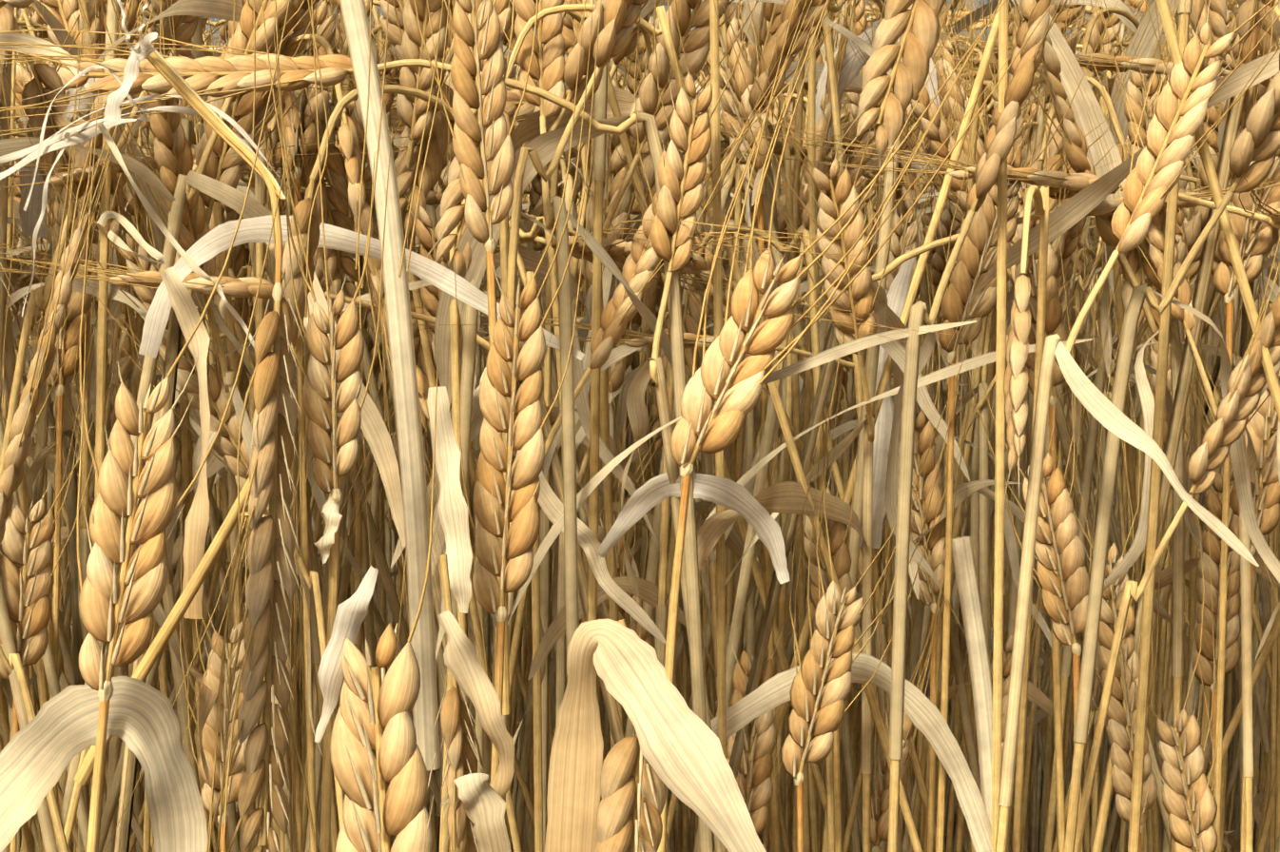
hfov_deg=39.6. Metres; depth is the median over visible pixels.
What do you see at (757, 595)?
barley patch
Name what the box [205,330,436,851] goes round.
barley patch
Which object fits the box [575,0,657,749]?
barley ear
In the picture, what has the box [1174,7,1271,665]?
barley plant
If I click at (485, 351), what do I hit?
barley plant
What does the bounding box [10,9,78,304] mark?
barley plant
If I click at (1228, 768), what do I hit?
barley patch
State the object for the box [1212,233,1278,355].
barley plant
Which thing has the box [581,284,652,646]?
barley ear
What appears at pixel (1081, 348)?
barley plant
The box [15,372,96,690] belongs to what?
barley plant
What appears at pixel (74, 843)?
barley plant
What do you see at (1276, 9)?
barley plant
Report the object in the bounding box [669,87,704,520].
barley plant
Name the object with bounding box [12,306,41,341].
barley plant
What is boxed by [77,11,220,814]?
barley plant
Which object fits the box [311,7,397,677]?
barley plant
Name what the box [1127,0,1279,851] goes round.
barley plant
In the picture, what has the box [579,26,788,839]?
barley plant
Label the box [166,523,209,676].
barley patch
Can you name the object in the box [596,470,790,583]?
dry leaf
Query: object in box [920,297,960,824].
barley plant
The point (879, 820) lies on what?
barley ear
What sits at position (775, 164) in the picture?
barley plant
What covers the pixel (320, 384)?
barley ear
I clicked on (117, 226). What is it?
stalk
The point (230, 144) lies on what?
barley straw bundle
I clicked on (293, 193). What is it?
barley plant
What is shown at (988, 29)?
sky
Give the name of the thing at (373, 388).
barley plant
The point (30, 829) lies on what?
barley plant
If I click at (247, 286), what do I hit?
barley plant
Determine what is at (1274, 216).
barley plant
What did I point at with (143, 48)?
dry fibre tangle
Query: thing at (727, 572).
barley plant
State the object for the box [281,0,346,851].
stalk
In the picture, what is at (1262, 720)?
barley plant
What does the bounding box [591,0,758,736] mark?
barley plant
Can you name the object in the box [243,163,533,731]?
barley plant
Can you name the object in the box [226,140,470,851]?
barley plant
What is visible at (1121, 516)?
barley plant
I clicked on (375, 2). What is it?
barley plant
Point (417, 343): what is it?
barley plant
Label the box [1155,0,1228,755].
barley plant
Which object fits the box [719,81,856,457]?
barley plant
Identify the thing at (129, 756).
barley plant
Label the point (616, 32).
stalk
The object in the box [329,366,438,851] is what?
barley ear
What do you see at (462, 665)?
dry leaf
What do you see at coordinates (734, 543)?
barley plant
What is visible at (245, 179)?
barley plant
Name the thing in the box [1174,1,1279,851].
barley plant
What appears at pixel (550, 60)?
barley plant
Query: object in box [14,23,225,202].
barley plant
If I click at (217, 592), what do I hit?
barley plant
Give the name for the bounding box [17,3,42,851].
barley plant
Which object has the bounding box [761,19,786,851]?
barley plant
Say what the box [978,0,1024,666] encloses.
barley plant
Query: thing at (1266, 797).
barley plant
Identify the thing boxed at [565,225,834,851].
stalk
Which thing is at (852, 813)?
barley plant
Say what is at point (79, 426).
barley patch
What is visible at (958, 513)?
barley plant
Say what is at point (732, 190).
barley plant
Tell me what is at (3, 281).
barley plant
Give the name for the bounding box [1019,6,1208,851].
barley plant
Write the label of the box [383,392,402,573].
barley plant
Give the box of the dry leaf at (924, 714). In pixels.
[710,652,993,851]
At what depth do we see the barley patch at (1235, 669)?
1.21 m
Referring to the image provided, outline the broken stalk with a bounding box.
[73,476,267,785]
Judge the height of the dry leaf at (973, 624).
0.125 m
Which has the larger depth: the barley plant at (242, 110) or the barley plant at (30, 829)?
the barley plant at (30, 829)
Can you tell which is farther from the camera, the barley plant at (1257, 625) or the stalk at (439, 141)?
the barley plant at (1257, 625)
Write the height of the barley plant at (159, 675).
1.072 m
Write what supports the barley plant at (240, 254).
on the ground
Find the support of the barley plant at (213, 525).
on the ground
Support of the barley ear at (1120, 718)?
attached to the barley plant at (1228, 134)
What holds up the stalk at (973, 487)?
on the ground
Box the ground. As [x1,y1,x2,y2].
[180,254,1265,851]
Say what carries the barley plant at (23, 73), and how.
on the ground
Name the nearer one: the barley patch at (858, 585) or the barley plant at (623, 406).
the barley plant at (623, 406)
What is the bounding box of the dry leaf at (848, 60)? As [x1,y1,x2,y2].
[814,24,939,150]
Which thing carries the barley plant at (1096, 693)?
on the ground
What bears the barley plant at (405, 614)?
on the ground
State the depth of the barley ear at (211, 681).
0.51 m
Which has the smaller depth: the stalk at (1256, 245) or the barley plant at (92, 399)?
the stalk at (1256, 245)
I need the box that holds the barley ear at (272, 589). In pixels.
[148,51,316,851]
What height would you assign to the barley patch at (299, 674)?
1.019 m
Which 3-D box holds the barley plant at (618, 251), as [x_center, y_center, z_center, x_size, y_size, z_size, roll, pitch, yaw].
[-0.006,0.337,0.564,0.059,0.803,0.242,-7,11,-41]
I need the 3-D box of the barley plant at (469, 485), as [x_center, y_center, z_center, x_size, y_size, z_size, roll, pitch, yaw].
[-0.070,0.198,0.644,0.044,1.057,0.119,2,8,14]
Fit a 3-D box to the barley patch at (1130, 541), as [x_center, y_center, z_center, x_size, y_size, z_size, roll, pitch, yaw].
[0.510,0.047,1.372,0.622,1.154,0.636,6,10,35]
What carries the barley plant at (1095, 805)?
on the ground
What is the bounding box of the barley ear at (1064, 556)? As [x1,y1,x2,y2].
[934,193,1091,851]
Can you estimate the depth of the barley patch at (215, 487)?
1.20 m
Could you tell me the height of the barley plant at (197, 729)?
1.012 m
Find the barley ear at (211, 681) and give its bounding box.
[179,286,330,851]
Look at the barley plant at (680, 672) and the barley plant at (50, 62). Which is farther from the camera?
the barley plant at (680, 672)
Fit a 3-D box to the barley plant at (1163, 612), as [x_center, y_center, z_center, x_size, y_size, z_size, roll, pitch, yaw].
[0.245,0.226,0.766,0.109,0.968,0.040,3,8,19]
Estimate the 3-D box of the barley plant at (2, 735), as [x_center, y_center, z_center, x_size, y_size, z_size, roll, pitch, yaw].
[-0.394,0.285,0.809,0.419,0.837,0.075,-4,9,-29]
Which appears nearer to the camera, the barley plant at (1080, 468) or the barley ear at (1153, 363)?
the barley ear at (1153, 363)
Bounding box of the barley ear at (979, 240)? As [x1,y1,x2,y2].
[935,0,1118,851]
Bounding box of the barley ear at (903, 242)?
[864,0,978,659]
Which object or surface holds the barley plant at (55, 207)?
on the ground
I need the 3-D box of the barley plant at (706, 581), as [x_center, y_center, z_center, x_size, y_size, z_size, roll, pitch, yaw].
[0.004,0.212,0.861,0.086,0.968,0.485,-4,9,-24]
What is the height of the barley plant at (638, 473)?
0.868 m
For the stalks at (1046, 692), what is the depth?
1.26 m
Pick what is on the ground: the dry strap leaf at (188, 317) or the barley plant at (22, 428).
the barley plant at (22, 428)
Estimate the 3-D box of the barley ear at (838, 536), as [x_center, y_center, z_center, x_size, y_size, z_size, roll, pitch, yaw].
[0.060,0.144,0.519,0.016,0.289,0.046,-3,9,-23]
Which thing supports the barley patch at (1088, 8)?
on the ground
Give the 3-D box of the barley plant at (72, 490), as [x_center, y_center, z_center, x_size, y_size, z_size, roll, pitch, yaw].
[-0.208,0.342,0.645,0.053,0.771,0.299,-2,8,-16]
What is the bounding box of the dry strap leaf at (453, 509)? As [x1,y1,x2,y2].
[426,386,472,613]
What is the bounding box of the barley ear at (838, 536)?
[791,423,854,851]
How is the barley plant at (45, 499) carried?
on the ground
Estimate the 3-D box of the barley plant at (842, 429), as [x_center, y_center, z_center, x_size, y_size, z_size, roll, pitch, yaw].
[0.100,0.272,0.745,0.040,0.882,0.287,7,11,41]
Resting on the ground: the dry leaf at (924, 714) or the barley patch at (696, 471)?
the barley patch at (696, 471)
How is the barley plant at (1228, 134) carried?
on the ground
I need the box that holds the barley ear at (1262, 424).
[1229,272,1279,851]
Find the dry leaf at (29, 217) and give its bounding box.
[19,77,97,238]
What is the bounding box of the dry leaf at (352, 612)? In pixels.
[314,565,378,742]
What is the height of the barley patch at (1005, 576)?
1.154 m
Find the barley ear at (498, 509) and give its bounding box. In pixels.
[453,0,601,781]
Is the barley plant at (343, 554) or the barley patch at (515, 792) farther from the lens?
the barley patch at (515, 792)
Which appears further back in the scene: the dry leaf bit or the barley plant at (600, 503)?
the barley plant at (600, 503)
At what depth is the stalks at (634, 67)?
1.00 m
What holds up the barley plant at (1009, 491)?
on the ground
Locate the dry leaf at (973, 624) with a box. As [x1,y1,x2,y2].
[951,536,992,826]
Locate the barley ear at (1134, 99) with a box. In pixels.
[1090,0,1192,851]
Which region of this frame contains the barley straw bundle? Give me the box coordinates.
[146,45,286,200]
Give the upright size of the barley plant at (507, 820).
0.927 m
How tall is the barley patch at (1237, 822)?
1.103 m
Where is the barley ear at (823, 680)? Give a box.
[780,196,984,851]
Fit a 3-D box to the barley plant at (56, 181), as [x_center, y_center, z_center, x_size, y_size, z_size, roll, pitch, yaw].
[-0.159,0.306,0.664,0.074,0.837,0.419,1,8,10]
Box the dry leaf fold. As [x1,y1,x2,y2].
[544,619,766,851]
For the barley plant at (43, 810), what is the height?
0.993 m
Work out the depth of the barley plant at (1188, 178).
0.62 m
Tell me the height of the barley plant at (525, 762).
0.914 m
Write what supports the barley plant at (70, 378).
on the ground
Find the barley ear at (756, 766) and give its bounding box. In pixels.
[698,500,814,834]
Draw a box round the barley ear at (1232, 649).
[1154,306,1268,851]
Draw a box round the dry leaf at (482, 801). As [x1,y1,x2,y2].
[453,773,511,851]
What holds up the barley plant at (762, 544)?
on the ground
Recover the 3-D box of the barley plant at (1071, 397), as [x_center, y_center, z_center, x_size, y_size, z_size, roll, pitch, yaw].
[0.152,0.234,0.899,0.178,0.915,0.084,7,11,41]
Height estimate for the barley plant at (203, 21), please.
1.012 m
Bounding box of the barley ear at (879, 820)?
[870,355,976,851]
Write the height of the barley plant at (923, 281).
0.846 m
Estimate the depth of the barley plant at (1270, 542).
0.81 m
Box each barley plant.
[0,0,155,543]
[0,0,164,476]
[0,0,181,409]
[0,0,338,851]
[0,0,344,829]
[0,0,405,851]
[0,5,278,836]
[0,7,65,556]
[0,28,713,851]
[0,31,89,851]
[0,108,341,710]
[0,242,624,744]
[0,261,16,309]
[0,275,147,851]
[0,644,69,851]
[0,678,33,851]
[0,678,77,847]
[0,718,73,851]
[0,735,21,843]
[1,7,451,851]
[1,22,378,851]
[1,259,91,523]
[2,271,59,839]
[2,694,7,748]
[3,265,304,851]
[5,295,96,851]
[6,242,116,838]
[6,703,35,851]
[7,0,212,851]
[7,410,20,851]
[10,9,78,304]
[10,131,97,309]
[10,196,291,779]
[10,235,39,292]
[10,306,26,398]
[11,98,299,676]
[11,129,691,678]
[12,1,143,851]
[12,23,556,562]
[12,197,46,240]
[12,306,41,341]
[14,16,70,683]
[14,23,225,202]
[14,58,217,851]
[14,101,116,823]
[14,122,254,324]
[14,232,124,432]
[15,10,320,851]
[15,22,113,228]
[15,126,100,244]
[15,356,68,525]
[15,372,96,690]
[16,0,79,387]
[17,0,143,842]
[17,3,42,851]
[17,19,135,310]
[17,195,200,787]
[19,0,40,30]
[19,0,550,783]
[19,8,49,80]
[19,186,47,851]
[19,235,627,851]
[28,129,154,851]
[31,155,142,645]
[36,199,242,621]
[46,199,154,464]
[46,401,53,644]
[58,271,580,814]
[58,668,152,851]
[61,275,365,668]
[63,0,329,847]
[73,814,77,851]
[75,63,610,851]
[76,0,332,851]
[77,0,306,795]
[77,0,431,851]
[77,0,494,851]
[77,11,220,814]
[89,0,480,851]
[91,17,228,546]
[96,9,397,660]
[96,227,339,833]
[98,182,156,340]
[102,164,305,851]
[104,84,509,851]
[106,18,216,849]
[107,244,115,364]
[108,184,302,734]
[114,63,517,851]
[121,0,172,698]
[121,0,270,850]
[122,0,368,764]
[124,128,528,814]
[128,60,451,851]
[137,0,526,769]
[139,121,803,785]
[141,14,296,851]
[142,113,254,851]
[146,127,297,851]
[152,5,365,851]
[155,0,443,805]
[155,23,344,687]
[155,633,160,691]
[174,151,276,825]
[176,24,285,712]
[177,10,314,660]
[180,98,254,850]
[180,98,400,736]
[202,34,266,851]
[204,133,387,675]
[208,63,818,851]
[211,169,294,851]
[215,145,927,851]
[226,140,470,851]
[234,20,350,851]
[239,5,385,851]
[240,55,590,622]
[242,0,400,851]
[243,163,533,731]
[266,272,302,763]
[268,117,534,826]
[268,321,393,826]
[271,43,508,828]
[275,0,405,667]
[288,11,391,776]
[290,216,562,694]
[292,90,501,747]
[293,0,546,773]
[294,85,413,717]
[299,284,827,802]
[302,74,626,850]
[303,134,489,761]
[304,79,535,851]
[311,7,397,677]
[328,0,589,650]
[329,0,746,596]
[329,4,601,695]
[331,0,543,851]
[332,85,438,672]
[336,290,981,795]
[348,203,387,670]
[353,332,554,752]
[354,44,569,653]
[364,137,781,656]
[366,479,490,753]
[368,4,488,355]
[371,4,437,851]
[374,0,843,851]
[380,76,449,655]
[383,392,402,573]
[393,0,522,851]
[395,124,497,837]
[397,7,671,851]
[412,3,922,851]
[420,47,490,784]
[421,28,537,839]
[425,160,652,481]
[426,218,950,851]
[427,441,472,637]
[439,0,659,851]
[440,0,515,806]
[468,43,638,741]
[473,280,482,570]
[480,218,532,851]
[483,136,575,682]
[487,340,531,850]
[489,138,680,783]
[491,0,672,655]
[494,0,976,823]
[503,24,534,851]
[507,0,852,658]
[507,16,689,735]
[507,42,556,735]
[508,27,715,475]
[509,65,641,578]
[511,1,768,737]
[513,2,756,851]
[523,26,606,762]
[523,188,789,851]
[524,140,561,538]
[527,0,854,851]
[531,0,728,851]
[537,86,967,646]
[539,11,902,851]
[551,39,758,727]
[564,92,807,851]
[564,149,583,484]
[565,0,597,687]
[565,31,1053,846]
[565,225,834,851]
[576,410,637,566]
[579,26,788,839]
[579,61,621,750]
[579,78,857,620]
[581,305,688,851]
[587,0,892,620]
[589,0,746,802]
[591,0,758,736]
[596,18,745,710]
[598,219,745,525]
[599,12,728,618]
[603,6,871,733]
[605,149,937,755]
[609,9,833,447]
[609,57,862,848]
[611,0,1011,676]
[611,397,624,732]
[620,0,868,851]
[623,230,633,541]
[624,219,727,623]
[625,1,781,548]
[640,436,715,719]
[645,19,775,592]
[652,3,839,648]
[654,0,1092,667]
[666,0,849,841]
[668,112,1279,484]
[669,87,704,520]
[679,0,836,790]
[682,175,712,851]
[695,1,766,739]
[696,61,923,844]
[702,93,855,851]
[703,1,807,726]
[705,213,812,851]
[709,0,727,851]
[711,2,936,851]
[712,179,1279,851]
[713,0,893,851]
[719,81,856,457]
[722,147,1258,209]
[733,0,991,609]
[743,41,770,844]
[745,4,1094,775]
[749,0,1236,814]
[754,89,862,594]
[755,1,846,646]
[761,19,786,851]
[762,4,810,851]
[762,47,825,851]
[769,81,935,838]
[771,44,806,851]
[772,108,826,791]
[774,73,1045,851]
[782,160,860,851]
[784,15,874,652]
[785,288,937,807]
[789,91,851,851]
[792,151,936,851]
[807,0,948,789]
[815,18,1231,77]
[817,0,987,851]
[818,0,880,796]
[821,0,1260,851]
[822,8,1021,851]
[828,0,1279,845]
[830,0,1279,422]
[834,29,971,386]
[839,0,966,761]
[839,4,1086,851]
[842,0,1153,843]
[842,121,1088,851]
[848,0,968,829]
[857,0,987,851]
[862,211,1025,851]
[873,124,1195,773]
[884,6,992,851]
[885,0,1067,851]
[899,0,1190,843]
[912,0,1078,851]
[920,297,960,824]
[921,75,1279,851]
[924,50,1110,747]
[927,0,1161,851]
[933,0,1084,646]
[936,4,1058,851]
[945,118,1221,851]
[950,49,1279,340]
[951,60,1090,659]
[954,5,1020,851]
[960,82,1165,713]
[962,280,1012,659]
[964,1,1147,851]
[964,280,1103,851]
[967,281,1032,851]
[976,2,1270,486]
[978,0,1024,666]
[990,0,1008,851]
[995,0,1279,851]
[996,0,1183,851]
[1001,185,1048,851]
[1005,0,1136,851]
[1006,8,1164,851]
[1008,95,1160,851]
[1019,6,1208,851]
[1021,44,1271,687]
[1022,15,1182,797]
[1024,248,1105,834]
[1043,73,1217,851]
[1044,41,1279,851]
[1051,254,1279,851]
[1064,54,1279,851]
[1066,240,1099,851]
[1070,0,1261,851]
[1074,235,1279,851]
[1085,297,1270,765]
[1089,41,1268,544]
[1089,341,1221,851]
[1090,26,1228,851]
[1091,90,1279,851]
[1095,0,1209,795]
[1096,35,1213,851]
[1104,0,1279,846]
[1110,253,1266,801]
[1111,0,1258,581]
[1119,302,1278,851]
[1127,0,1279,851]
[1144,0,1279,851]
[1145,255,1270,819]
[1146,283,1260,834]
[1152,258,1245,851]
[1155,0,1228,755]
[1157,300,1216,814]
[1158,293,1271,817]
[1169,284,1278,845]
[1171,14,1273,626]
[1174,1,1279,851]
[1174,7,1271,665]
[1183,155,1279,821]
[1184,0,1261,626]
[1187,609,1279,823]
[1188,25,1277,271]
[1189,177,1241,425]
[1196,312,1239,728]
[1204,532,1270,773]
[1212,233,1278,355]
[1220,152,1279,851]
[1225,0,1266,474]
[1226,9,1270,851]
[1256,773,1276,851]
[1260,255,1279,851]
[1274,2,1279,20]
[1278,828,1279,851]
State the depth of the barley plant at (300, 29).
0.51 m
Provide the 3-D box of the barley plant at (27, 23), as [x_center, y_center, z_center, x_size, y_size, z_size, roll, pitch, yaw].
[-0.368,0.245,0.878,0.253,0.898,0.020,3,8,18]
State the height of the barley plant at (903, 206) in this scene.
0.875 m
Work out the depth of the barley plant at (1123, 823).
0.78 m
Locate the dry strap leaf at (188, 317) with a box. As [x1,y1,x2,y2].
[160,266,210,619]
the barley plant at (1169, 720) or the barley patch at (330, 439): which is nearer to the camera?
the barley plant at (1169, 720)
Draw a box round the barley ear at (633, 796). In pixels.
[594,619,666,851]
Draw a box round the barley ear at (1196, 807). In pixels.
[1104,411,1220,851]
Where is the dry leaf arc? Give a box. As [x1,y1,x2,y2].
[138,214,584,360]
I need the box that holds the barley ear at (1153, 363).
[1111,122,1190,851]
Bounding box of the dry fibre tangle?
[0,0,279,349]
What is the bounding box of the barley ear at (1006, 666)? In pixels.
[979,463,1058,790]
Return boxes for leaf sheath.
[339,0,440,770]
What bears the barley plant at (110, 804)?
on the ground
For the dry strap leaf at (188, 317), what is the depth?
0.36 m
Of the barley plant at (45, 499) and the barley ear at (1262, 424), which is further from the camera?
the barley plant at (45, 499)
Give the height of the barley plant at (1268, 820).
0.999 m
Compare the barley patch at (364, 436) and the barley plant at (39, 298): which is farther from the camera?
the barley patch at (364, 436)
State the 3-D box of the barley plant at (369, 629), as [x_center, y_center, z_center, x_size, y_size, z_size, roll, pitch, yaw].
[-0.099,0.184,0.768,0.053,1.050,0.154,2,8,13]
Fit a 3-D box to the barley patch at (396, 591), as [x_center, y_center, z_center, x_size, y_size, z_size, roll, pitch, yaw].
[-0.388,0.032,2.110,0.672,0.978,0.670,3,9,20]
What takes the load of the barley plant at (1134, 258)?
on the ground
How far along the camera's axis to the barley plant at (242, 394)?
0.65 m
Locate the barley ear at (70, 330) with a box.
[25,0,160,851]
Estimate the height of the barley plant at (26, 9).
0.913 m
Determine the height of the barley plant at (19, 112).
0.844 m
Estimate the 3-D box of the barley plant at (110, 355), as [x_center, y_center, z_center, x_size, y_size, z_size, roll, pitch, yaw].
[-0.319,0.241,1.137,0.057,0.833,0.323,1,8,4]
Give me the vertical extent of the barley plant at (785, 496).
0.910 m
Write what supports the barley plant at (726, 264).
on the ground
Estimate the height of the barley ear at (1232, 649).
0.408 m
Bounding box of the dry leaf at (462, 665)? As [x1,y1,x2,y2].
[437,609,514,799]
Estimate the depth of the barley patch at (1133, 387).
2.00 m
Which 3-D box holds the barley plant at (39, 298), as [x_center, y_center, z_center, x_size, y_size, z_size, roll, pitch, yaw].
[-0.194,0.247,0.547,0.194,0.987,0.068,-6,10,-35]
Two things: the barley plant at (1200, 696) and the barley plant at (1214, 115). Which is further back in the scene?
the barley plant at (1200, 696)
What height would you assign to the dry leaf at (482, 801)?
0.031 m
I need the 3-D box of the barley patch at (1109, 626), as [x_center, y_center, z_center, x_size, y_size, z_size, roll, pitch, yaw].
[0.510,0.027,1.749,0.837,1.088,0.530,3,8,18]
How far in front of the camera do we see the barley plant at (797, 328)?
0.58 m
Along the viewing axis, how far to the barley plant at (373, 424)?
0.48 m
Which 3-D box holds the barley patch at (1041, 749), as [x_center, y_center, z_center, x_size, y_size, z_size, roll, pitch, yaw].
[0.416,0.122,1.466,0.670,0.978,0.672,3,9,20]
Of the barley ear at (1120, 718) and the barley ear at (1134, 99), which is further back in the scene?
the barley ear at (1134, 99)
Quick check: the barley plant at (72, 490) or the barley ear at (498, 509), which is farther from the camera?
the barley plant at (72, 490)
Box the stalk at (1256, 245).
[1212,0,1279,851]
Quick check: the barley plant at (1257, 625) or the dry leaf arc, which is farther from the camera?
the barley plant at (1257, 625)
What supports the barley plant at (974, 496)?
on the ground
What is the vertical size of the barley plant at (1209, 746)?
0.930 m
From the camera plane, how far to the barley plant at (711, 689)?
0.93 m
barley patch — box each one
[6,8,342,756]
[7,19,483,851]
[11,13,539,851]
[11,237,220,794]
[12,42,214,472]
[14,314,103,845]
[15,13,844,851]
[16,8,222,851]
[16,9,914,851]
[16,43,224,851]
[17,8,843,851]
[18,2,222,837]
[19,6,382,746]
[75,0,484,573]
[76,352,310,793]
[95,26,483,756]
[105,487,216,787]
[110,0,1021,851]
[166,346,371,831]
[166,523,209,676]
[201,29,334,793]
[205,0,482,711]
[205,24,541,851]
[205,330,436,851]
[210,44,847,851]
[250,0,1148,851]
[297,492,396,782]
[309,6,786,851]
[368,17,552,830]
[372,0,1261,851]
[481,30,1114,851]
[491,291,516,641]
[522,0,1238,851]
[538,65,975,851]
[582,32,969,712]
[619,0,1191,851]
[620,0,989,851]
[648,14,987,851]
[695,0,1189,848]
[695,441,756,616]
[706,48,1079,851]
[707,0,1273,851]
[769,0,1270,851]
[789,2,1214,851]
[818,30,1269,851]
[841,7,1135,838]
[843,0,1234,851]
[847,1,1134,849]
[849,0,1273,851]
[867,0,1141,848]
[872,427,957,835]
[879,0,1194,851]
[916,0,1136,828]
[941,16,1271,835]
[958,259,1136,845]
[961,256,1132,767]
[963,0,1269,851]
[967,0,1238,834]
[986,31,1262,844]
[1064,4,1265,851]
[1066,30,1235,829]
[1066,268,1133,805]
[1225,643,1260,784]
[1225,680,1266,851]
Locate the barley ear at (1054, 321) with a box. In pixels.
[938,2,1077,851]
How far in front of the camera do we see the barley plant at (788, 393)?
0.63 m
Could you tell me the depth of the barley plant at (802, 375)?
0.70 m
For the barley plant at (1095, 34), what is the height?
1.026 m
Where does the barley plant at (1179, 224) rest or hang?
on the ground
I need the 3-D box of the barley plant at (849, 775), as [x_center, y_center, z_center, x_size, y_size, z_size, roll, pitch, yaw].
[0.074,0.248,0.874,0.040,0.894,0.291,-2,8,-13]
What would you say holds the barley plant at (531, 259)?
on the ground
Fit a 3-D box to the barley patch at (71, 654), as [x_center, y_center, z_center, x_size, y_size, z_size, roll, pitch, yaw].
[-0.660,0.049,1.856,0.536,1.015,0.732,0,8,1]
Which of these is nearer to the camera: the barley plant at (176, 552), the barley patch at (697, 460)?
the barley plant at (176, 552)
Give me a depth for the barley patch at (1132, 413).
2.36 m
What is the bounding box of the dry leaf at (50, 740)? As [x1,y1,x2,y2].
[0,676,207,851]
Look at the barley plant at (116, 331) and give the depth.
0.80 m
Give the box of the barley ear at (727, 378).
[657,0,1054,851]
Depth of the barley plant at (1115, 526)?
1.06 m
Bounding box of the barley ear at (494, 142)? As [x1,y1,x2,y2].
[413,0,538,715]
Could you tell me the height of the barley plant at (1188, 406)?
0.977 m
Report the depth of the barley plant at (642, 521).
0.82 m
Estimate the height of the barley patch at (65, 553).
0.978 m
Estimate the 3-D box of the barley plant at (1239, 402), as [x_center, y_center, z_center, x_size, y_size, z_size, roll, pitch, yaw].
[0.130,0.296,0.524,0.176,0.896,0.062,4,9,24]
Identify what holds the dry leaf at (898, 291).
attached to the barley plant at (955, 646)
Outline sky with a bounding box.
[19,0,1230,99]
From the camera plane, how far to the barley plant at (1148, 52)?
0.69 m
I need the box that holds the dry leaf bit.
[313,496,342,564]
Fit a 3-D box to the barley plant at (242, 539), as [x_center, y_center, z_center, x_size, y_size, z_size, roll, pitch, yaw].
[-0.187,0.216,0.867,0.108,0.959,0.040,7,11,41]
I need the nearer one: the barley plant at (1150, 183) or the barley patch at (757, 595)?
the barley plant at (1150, 183)
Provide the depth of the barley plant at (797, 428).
0.62 m
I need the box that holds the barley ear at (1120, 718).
[1030,310,1163,851]
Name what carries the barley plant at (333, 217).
on the ground
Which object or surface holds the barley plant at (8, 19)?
on the ground
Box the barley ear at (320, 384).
[263,32,392,851]
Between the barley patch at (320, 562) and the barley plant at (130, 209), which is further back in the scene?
the barley patch at (320, 562)
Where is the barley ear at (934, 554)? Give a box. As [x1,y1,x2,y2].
[805,134,963,851]
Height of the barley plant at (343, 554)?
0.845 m
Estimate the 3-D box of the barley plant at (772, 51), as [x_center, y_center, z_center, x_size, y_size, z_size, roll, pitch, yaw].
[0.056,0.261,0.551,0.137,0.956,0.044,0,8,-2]
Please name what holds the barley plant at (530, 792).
on the ground
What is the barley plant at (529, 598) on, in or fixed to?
on the ground
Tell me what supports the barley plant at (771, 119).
on the ground
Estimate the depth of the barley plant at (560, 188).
0.77 m
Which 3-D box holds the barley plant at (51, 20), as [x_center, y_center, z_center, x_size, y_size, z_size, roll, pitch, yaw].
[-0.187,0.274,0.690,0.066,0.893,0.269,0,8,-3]
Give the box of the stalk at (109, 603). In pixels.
[76,0,296,851]
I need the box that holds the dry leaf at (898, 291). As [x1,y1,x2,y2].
[860,250,916,548]
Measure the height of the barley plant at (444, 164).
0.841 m
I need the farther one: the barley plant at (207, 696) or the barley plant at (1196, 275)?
the barley plant at (1196, 275)
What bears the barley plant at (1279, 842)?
on the ground
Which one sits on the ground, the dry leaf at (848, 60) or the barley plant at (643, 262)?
the barley plant at (643, 262)
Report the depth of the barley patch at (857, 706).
1.29 m
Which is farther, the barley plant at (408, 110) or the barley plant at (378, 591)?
the barley plant at (378, 591)
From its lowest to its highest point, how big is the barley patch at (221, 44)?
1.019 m
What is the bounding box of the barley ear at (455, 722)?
[432,554,484,851]
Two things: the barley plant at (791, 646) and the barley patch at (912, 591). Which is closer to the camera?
the barley plant at (791, 646)
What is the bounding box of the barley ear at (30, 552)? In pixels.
[0,264,127,851]
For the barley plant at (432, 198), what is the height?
0.829 m
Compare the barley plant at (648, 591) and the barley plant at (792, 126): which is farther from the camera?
the barley plant at (792, 126)
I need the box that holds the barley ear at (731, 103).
[666,1,780,851]
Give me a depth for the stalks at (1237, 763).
1.03 m
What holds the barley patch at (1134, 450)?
on the ground
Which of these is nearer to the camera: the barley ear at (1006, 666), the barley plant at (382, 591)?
the barley ear at (1006, 666)
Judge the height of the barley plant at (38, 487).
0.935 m
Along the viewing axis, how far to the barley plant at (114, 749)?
0.67 m
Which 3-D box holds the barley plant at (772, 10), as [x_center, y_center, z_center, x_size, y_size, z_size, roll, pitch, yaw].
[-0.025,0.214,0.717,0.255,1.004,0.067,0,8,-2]

